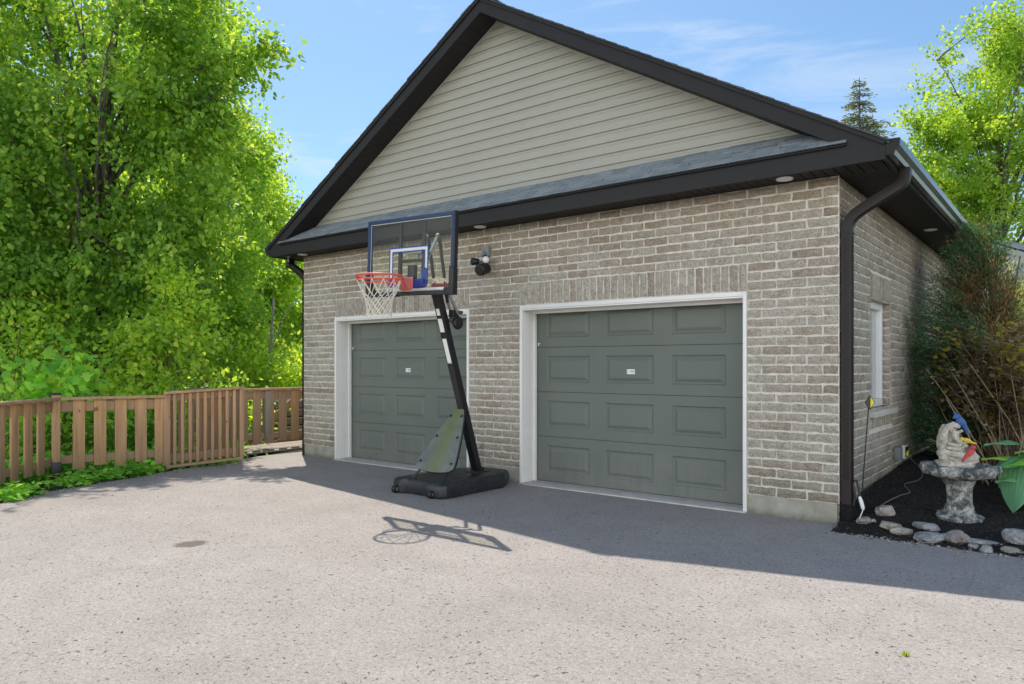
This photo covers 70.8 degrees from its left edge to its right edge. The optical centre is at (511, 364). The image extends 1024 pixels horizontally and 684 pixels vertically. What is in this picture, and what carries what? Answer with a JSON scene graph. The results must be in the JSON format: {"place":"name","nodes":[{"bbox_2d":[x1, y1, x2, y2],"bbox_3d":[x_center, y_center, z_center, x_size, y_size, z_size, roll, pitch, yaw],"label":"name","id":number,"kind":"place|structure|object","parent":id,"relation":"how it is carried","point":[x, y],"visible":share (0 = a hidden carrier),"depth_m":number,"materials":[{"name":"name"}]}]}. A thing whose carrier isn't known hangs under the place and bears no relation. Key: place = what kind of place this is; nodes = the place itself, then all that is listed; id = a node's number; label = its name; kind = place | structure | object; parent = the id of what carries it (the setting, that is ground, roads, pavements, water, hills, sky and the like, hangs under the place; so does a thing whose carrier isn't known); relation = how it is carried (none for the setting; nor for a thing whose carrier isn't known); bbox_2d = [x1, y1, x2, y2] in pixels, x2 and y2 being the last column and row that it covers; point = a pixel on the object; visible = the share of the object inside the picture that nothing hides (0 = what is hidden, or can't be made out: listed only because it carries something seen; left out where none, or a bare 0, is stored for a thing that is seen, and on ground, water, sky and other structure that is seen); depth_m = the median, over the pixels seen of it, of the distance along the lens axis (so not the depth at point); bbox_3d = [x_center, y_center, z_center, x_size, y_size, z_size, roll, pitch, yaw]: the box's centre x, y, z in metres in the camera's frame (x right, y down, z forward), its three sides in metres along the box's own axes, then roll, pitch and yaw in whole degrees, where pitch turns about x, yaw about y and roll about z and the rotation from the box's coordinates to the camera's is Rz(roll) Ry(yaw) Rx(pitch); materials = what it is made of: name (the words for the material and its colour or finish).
{"place":"outdoors","nodes":[
{"label":"outdoors","id":0,"kind":"place"},
{"bbox_2d":[0,425,247,502],"bbox_3d":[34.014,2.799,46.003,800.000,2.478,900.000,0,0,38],"label":"ground","id":1,"kind":"structure","parent":0,"point":[56,487],"depth_m":9.43,"materials":[{"name":"green plant"}]},
{"bbox_2d":[0,378,113,473],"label":"leafy shrub","id":2,"kind":"object","parent":1,"relation":"on","point":[47,421],"visible":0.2,"depth_m":10.40,"materials":[{"name":"green plant"}]},
{"bbox_2d":[0,290,117,458],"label":"leafy shrub","id":3,"kind":"object","parent":1,"relation":"on","point":[19,341],"visible":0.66,"depth_m":11.49,"materials":[{"name":"green plant"}]},
{"bbox_2d":[0,16,121,458],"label":"broadleaf tree","id":4,"kind":"object","parent":1,"relation":"on","point":[52,292],"visible":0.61,"depth_m":12.38,"materials":[{"name":"green plant"}]},
{"bbox_2d":[0,335,128,447],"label":"leafy shrub","id":5,"kind":"object","parent":1,"relation":"on","point":[34,383],"visible":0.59,"depth_m":10.71,"materials":[{"name":"green plant"}]},
{"bbox_2d":[6,386,153,474],"bbox_3d":[-6.565,1.263,11.165,2.543,1.955,2.387,0,0,38],"label":"leafy shrub","id":6,"kind":"object","parent":1,"relation":"on","point":[90,426],"visible":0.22,"depth_m":10.76,"materials":[{"name":"green plant"}]},
{"bbox_2d":[0,393,165,483],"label":"timber fence","id":7,"kind":"object","parent":1,"relation":"on","point":[78,458],"visible":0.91,"depth_m":9.60,"materials":[{"name":"brown wood"}]},
{"bbox_2d":[163,386,243,467],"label":"timber gate","id":8,"kind":"structure","parent":7,"relation":"attached to","point":[208,424],"depth_m":10.54,"materials":[{"name":"brown wood"}]},
{"bbox_2d":[29,300,197,426],"bbox_3d":[-8.942,1.083,16.539,3.213,5.381,3.577,0,0,38],"label":"leafy shrub","id":9,"kind":"object","parent":1,"relation":"on","point":[117,361],"visible":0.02,"depth_m":16.13,"materials":[{"name":"green plant"}]},
{"bbox_2d":[0,451,245,501],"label":"edge weeds","id":10,"kind":"object","parent":1,"relation":"on","point":[20,491],"visible":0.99,"depth_m":8.89,"materials":[{"name":"green plant"}]},
{"bbox_2d":[0,439,246,489],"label":"ground cover","id":11,"kind":"object","parent":1,"relation":"on","point":[91,466],"visible":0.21,"depth_m":9.89,"materials":[{"name":"green plant"}]},
{"bbox_2d":[9,0,270,419],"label":"broadleaf tree","id":12,"kind":"object","parent":1,"relation":"on","point":[243,23],"visible":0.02,"depth_m":23.73,"materials":[{"name":"green plant"}]},
{"bbox_2d":[91,380,195,448],"bbox_3d":[-6.023,1.150,11.635,2.135,1.820,1.929,0,0,-31],"label":"leafy shrub","id":13,"kind":"object","parent":1,"relation":"on","point":[149,440],"visible":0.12,"depth_m":11.59,"materials":[{"name":"green plant"}]},
{"bbox_2d":[0,0,306,423],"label":"broadleaf tree","id":14,"kind":"object","parent":1,"relation":"on","point":[92,233],"visible":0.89,"depth_m":13.83,"materials":[{"name":"green plant"}]},
{"bbox_2d":[9,185,301,444],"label":"woodland","id":15,"kind":"object","parent":1,"relation":"on","point":[275,383],"depth_m":32.10,"materials":[{"name":"green plant"}]},
{"bbox_2d":[77,251,235,414],"bbox_3d":[-6.210,0.050,12.453,2.283,4.044,2.307,0,0,6],"label":"sapling tree","id":16,"kind":"object","parent":1,"relation":"on","point":[161,332],"visible":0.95,"depth_m":12.42,"materials":[{"name":"green plant"}]},
{"bbox_2d":[110,100,296,389],"bbox_3d":[-8.092,-1.569,18.956,4.646,11.284,4.538,0,0,-13],"label":"broadleaf tree","id":17,"kind":"object","parent":1,"relation":"on","point":[240,274],"visible":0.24,"depth_m":18.74,"materials":[{"name":"green plant"}]},
{"bbox_2d":[153,357,290,456],"bbox_3d":[-6.027,1.103,14.451,3.026,2.564,2.754,0,0,3],"label":"leafy shrub","id":18,"kind":"object","parent":1,"relation":"on","point":[250,407],"visible":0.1,"depth_m":14.63,"materials":[{"name":"green plant"}]},
{"bbox_2d":[186,321,297,457],"bbox_3d":[-6.426,0.955,17.022,2.405,3.956,2.592,0,0,38],"label":"leafy shrub","id":19,"kind":"object","parent":1,"relation":"on","point":[256,359],"visible":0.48,"depth_m":16.72,"materials":[{"name":"green plant"}]},
{"bbox_2d":[212,324,301,399],"bbox_3d":[-5.660,0.944,17.934,3.149,3.863,3.191,0,0,38],"label":"leafy shrub","id":20,"kind":"object","parent":1,"relation":"on","point":[296,373],"visible":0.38,"depth_m":17.40,"materials":[{"name":"green plant"}]},
{"bbox_2d":[222,144,309,386],"bbox_3d":[-8.515,-2.096,25.078,5.683,12.272,4.845,0,0,38],"label":"broadleaf tree","id":21,"kind":"object","parent":1,"relation":"on","point":[293,315],"visible":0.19,"depth_m":24.34,"materials":[{"name":"green plant"}]},
{"bbox_2d":[244,387,301,444],"bbox_3d":[-3.991,0.893,12.879,0.169,0.966,1.891,0,0,40],"label":"timber fence","id":22,"kind":"object","parent":1,"relation":"on","point":[268,396],"visible":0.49,"depth_m":12.57,"materials":[{"name":"brown wood"}]},
{"bbox_2d":[186,388,237,442],"bbox_3d":[-5.115,0.900,12.406,1.127,0.970,0.140,0,0,18],"label":"timber fence","id":23,"kind":"object","parent":22,"relation":"attached to","point":[221,399],"visible":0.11,"depth_m":12.40,"materials":[{"name":"brown wood"}]},
{"bbox_2d":[244,440,301,454],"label":"stone curb","id":24,"kind":"structure","parent":1,"relation":"on","point":[269,447],"depth_m":12.75,"materials":[{"name":"beige stone"}]},
{"bbox_2d":[248,389,302,457],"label":"garden steps","id":25,"kind":"structure","parent":1,"relation":"on","point":[276,417],"depth_m":15.42,"materials":[{"name":"grey stone"}]},
{"bbox_2d":[266,297,291,387],"bbox_3d":[-5.655,0.530,17.207,0.759,4.279,0.274,0,0,-23],"label":"bare trunk","id":26,"kind":"object","parent":1,"relation":"on","point":[271,344],"visible":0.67,"depth_m":17.21,"materials":[{"name":"brown plant"}]},
{"bbox_2d":[265,0,999,523],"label":"garage","id":27,"kind":"structure","parent":1,"relation":"on","point":[677,294],"depth_m":8.46,"materials":[{"name":"brick"}]},
{"bbox_2d":[286,256,290,267],"bbox_3d":[-3.661,-1.675,11.780,0.090,0.191,0.089,0,0,38],"label":"eave camera","id":28,"kind":"object","parent":27,"relation":"attached to","point":[288,264],"visible":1,"depth_m":11.75,"materials":[{"name":"black plastic"}]},
{"bbox_2d":[352,309,466,467],"bbox_3d":[-1.495,0.350,10.715,2.752,2.300,0.032,0,0,38],"label":"garage door","id":29,"kind":"structure","parent":27,"relation":"in","point":[403,393],"depth_m":10.84,"materials":[{"name":"metal"}]},
{"bbox_2d":[470,246,490,275],"bbox_3d":[-0.413,-1.332,9.330,0.307,0.395,0.228,0,0,38],"label":"security light","id":30,"kind":"object","parent":27,"relation":"attached to","point":[483,268],"visible":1,"depth_m":9.26,"materials":[{"name":"black plastic"}]},
{"bbox_2d":[536,291,742,504],"bbox_3d":[1.424,0.350,8.414,2.820,2.300,0.032,0,0,38],"label":"garage door","id":31,"kind":"structure","parent":27,"relation":"in","point":[644,400],"depth_m":8.32,"materials":[{"name":"metal"}]},
{"bbox_2d":[776,177,792,181],"bbox_3d":[2.601,-1.767,6.869,0.160,0.010,0.160,0,0,38],"label":"soffit light","id":32,"kind":"object","parent":27,"relation":"attached to","point":[782,179],"visible":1,"depth_m":6.86,"materials":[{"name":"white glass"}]},
{"bbox_2d":[852,479,864,517],"bbox_3d":[3.203,1.241,6.649,0.061,0.352,0.135,0,0,-18],"label":"cable loop","id":33,"kind":"object","parent":27,"relation":"hanging from","point":[861,502],"visible":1,"depth_m":6.66,"materials":[{"name":"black plastic"}]},
{"bbox_2d":[869,301,897,417],"bbox_3d":[4.174,-0.073,8.259,0.245,1.295,1.250,0,0,38],"label":"window","id":34,"kind":"structure","parent":27,"relation":"in","point":[876,322],"depth_m":8.59,"materials":[{"name":"white plastic"}]},
{"bbox_2d":[894,444,908,460],"bbox_3d":[4.846,1.090,8.939,0.071,0.180,0.670,0,0,38],"label":"wall outlet","id":35,"kind":"object","parent":27,"relation":"attached to","point":[901,452],"depth_m":8.74,"materials":[{"name":"grey plastic"}]},
{"bbox_2d":[841,77,896,138],"bbox_3d":[15.566,-5.579,32.111,11.629,14.357,12.852,0,0,38],"label":"spruce tree","id":36,"kind":"object","parent":1,"relation":"on","point":[874,125],"visible":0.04,"depth_m":31.93,"materials":[{"name":"green plant"}]},
{"bbox_2d":[831,445,1023,557],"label":"mulch bed","id":37,"kind":"object","parent":1,"relation":"on","point":[925,456],"visible":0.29,"depth_m":7.04,"materials":[{"name":"black wood"}]},
{"bbox_2d":[856,517,870,523],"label":"edging stone","id":38,"kind":"object","parent":37,"relation":"on","point":[864,520],"visible":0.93,"depth_m":6.61,"materials":[{"name":"grey stone"}]},
{"bbox_2d":[861,395,874,496],"bbox_3d":[3.433,0.804,6.941,0.130,1.018,0.029,0,0,0],"label":"driveway marker","id":39,"kind":"object","parent":37,"relation":"on","point":[869,402],"visible":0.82,"depth_m":6.95,"materials":[{"name":"black plastic"}]},
{"bbox_2d":[875,505,895,515],"bbox_3d":[3.530,1.388,6.816,0.187,0.110,0.146,0,0,-19],"label":"edging stone","id":40,"kind":"object","parent":37,"relation":"on","point":[885,510],"visible":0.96,"depth_m":6.77,"materials":[{"name":"grey stone"}]},
{"bbox_2d":[880,521,901,529],"bbox_3d":[3.387,1.449,6.437,0.185,0.094,0.175,0,0,24],"label":"edging stone","id":41,"kind":"object","parent":37,"relation":"on","point":[887,525],"visible":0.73,"depth_m":6.38,"materials":[{"name":"grey stone"}]},
{"bbox_2d":[874,454,922,511],"bbox_3d":[4.321,1.264,7.899,0.240,0.273,2.742,0,0,35],"label":"extension cord","id":42,"kind":"object","parent":37,"relation":"on","point":[905,484],"visible":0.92,"depth_m":7.62,"materials":[{"name":"grey plastic"}]},
{"bbox_2d":[889,526,912,534],"bbox_3d":[3.408,1.455,6.304,0.174,0.071,0.149,0,0,38],"label":"edging stone","id":43,"kind":"object","parent":37,"relation":"on","point":[896,530],"visible":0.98,"depth_m":6.26,"materials":[{"name":"beige stone"}]},
{"bbox_2d":[912,521,939,531],"bbox_3d":[3.658,1.434,6.357,0.222,0.072,0.139,0,0,38],"label":"edging stone","id":44,"kind":"object","parent":37,"relation":"on","point":[926,526],"visible":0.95,"depth_m":6.32,"materials":[{"name":"grey stone"}]},
{"bbox_2d":[913,531,945,542],"bbox_3d":[3.525,1.468,6.079,0.238,0.100,0.180,0,0,38],"label":"edging stone","id":45,"kind":"object","parent":37,"relation":"on","point":[933,537],"visible":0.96,"depth_m":6.03,"materials":[{"name":"grey stone"}]},
{"bbox_2d":[946,530,969,543],"bbox_3d":[3.722,1.447,6.021,0.195,0.115,0.184,0,0,38],"label":"edging stone","id":46,"kind":"object","parent":37,"relation":"on","point":[955,536],"visible":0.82,"depth_m":5.97,"materials":[{"name":"stone"}]},
{"bbox_2d":[919,461,1002,522],"bbox_3d":[4.182,1.209,6.736,0.672,0.567,0.663,0,0,38],"label":"birdbath","id":47,"kind":"object","parent":37,"relation":"on","point":[959,505],"visible":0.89,"depth_m":6.62,"materials":[{"name":"stone"}]},
{"bbox_2d":[935,412,979,468],"bbox_3d":[4.141,0.713,6.702,0.351,0.546,0.307,0,0,38],"label":"bird ornament","id":48,"kind":"object","parent":47,"relation":"on","point":[953,451],"visible":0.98,"depth_m":6.63,"materials":[{"name":"beige stone"}]},
{"bbox_2d":[901,211,1023,465],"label":"juniper shrub","id":49,"kind":"object","parent":37,"relation":"on","point":[974,256],"visible":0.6,"depth_m":9.27,"materials":[{"name":"green plant"}]},
{"bbox_2d":[909,317,1023,487],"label":"bronze shrub","id":50,"kind":"object","parent":37,"relation":"on","point":[1002,405],"visible":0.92,"depth_m":8.37,"materials":[{"name":"brown plant"}]},
{"bbox_2d":[968,543,978,548],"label":"edging stone","id":51,"kind":"object","parent":37,"relation":"on","point":[974,545],"visible":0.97,"depth_m":5.83,"materials":[{"name":"grey stone"}]},
{"bbox_2d":[964,538,1002,545],"bbox_3d":[3.862,1.465,5.928,0.319,0.053,0.130,0,0,5],"label":"edging stone","id":52,"kind":"object","parent":37,"relation":"on","point":[979,541],"visible":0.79,"depth_m":5.89,"materials":[{"name":"grey stone"}]},
{"bbox_2d":[979,545,992,552],"bbox_3d":[3.795,1.477,5.762,0.096,0.053,0.105,0,0,38],"label":"edging stone","id":53,"kind":"object","parent":37,"relation":"on","point":[985,548],"visible":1,"depth_m":5.74,"materials":[{"name":"grey stone"}]},
{"bbox_2d":[976,254,1023,360],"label":"conifer shrub","id":54,"kind":"object","parent":37,"relation":"on","point":[1013,302],"visible":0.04,"depth_m":11.33,"materials":[{"name":"green plant"}]},
{"bbox_2d":[981,440,1023,513],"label":"hosta plant","id":55,"kind":"object","parent":37,"relation":"on","point":[1010,480],"visible":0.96,"depth_m":7.12,"materials":[{"name":"green plant"}]},
{"bbox_2d":[1000,546,1023,553],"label":"edging stone","id":56,"kind":"object","parent":37,"relation":"on","point":[1008,549],"visible":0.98,"depth_m":5.69,"materials":[{"name":"beige stone"}]},
{"bbox_2d":[1001,528,1023,544],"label":"edging stone","id":57,"kind":"object","parent":37,"relation":"on","point":[1013,535],"visible":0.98,"depth_m":5.87,"materials":[{"name":"grey stone"}]},
{"bbox_2d":[887,0,1023,242],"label":"maple tree","id":58,"kind":"object","parent":1,"relation":"on","point":[970,126],"visible":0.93,"depth_m":27.39,"materials":[{"name":"green plant"}]},
{"bbox_2d":[917,148,1023,242],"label":"broadleaf tree","id":59,"kind":"object","parent":1,"relation":"on","point":[952,181],"depth_m":32.43,"materials":[{"name":"green plant"}]},
{"bbox_2d":[971,240,1023,362],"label":"neighbouring house","id":60,"kind":"structure","parent":1,"relation":"on","point":[1019,247],"depth_m":25.00,"materials":[{"name":"grey"}]},
{"bbox_2d":[0,450,1023,683],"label":"driveway","id":61,"kind":"structure","parent":0,"point":[628,591],"depth_m":4.76,"materials":[{"name":"grey asphalt"}]},
{"bbox_2d":[355,210,508,498],"bbox_3d":[-0.831,-0.067,8.236,1.402,3.137,2.264,0,0,38],"label":"basketball hoop","id":62,"kind":"object","parent":61,"relation":"on","point":[443,477],"visible":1,"depth_m":8.25,"materials":[{"name":"black plastic"}]},
{"bbox_2d":[0,457,1023,683],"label":"loose grit","id":63,"kind":"object","parent":61,"relation":"on","point":[911,542],"visible":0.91,"depth_m":6.06,"materials":[{"name":"grey gravel"}]},
{"bbox_2d":[901,650,909,656],"bbox_3d":[2.024,1.492,3.704,0.037,0.034,0.028,0,0,38],"label":"fallen leaf","id":64,"kind":"object","parent":61,"relation":"on","point":[904,654],"visible":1,"depth_m":3.70,"materials":[{"name":"plant"}]},
{"bbox_2d":[0,0,1023,361],"label":"sky","id":65,"kind":"structure","parent":0,"point":[808,55],"materials":[{"name":"blue"}]}
]}

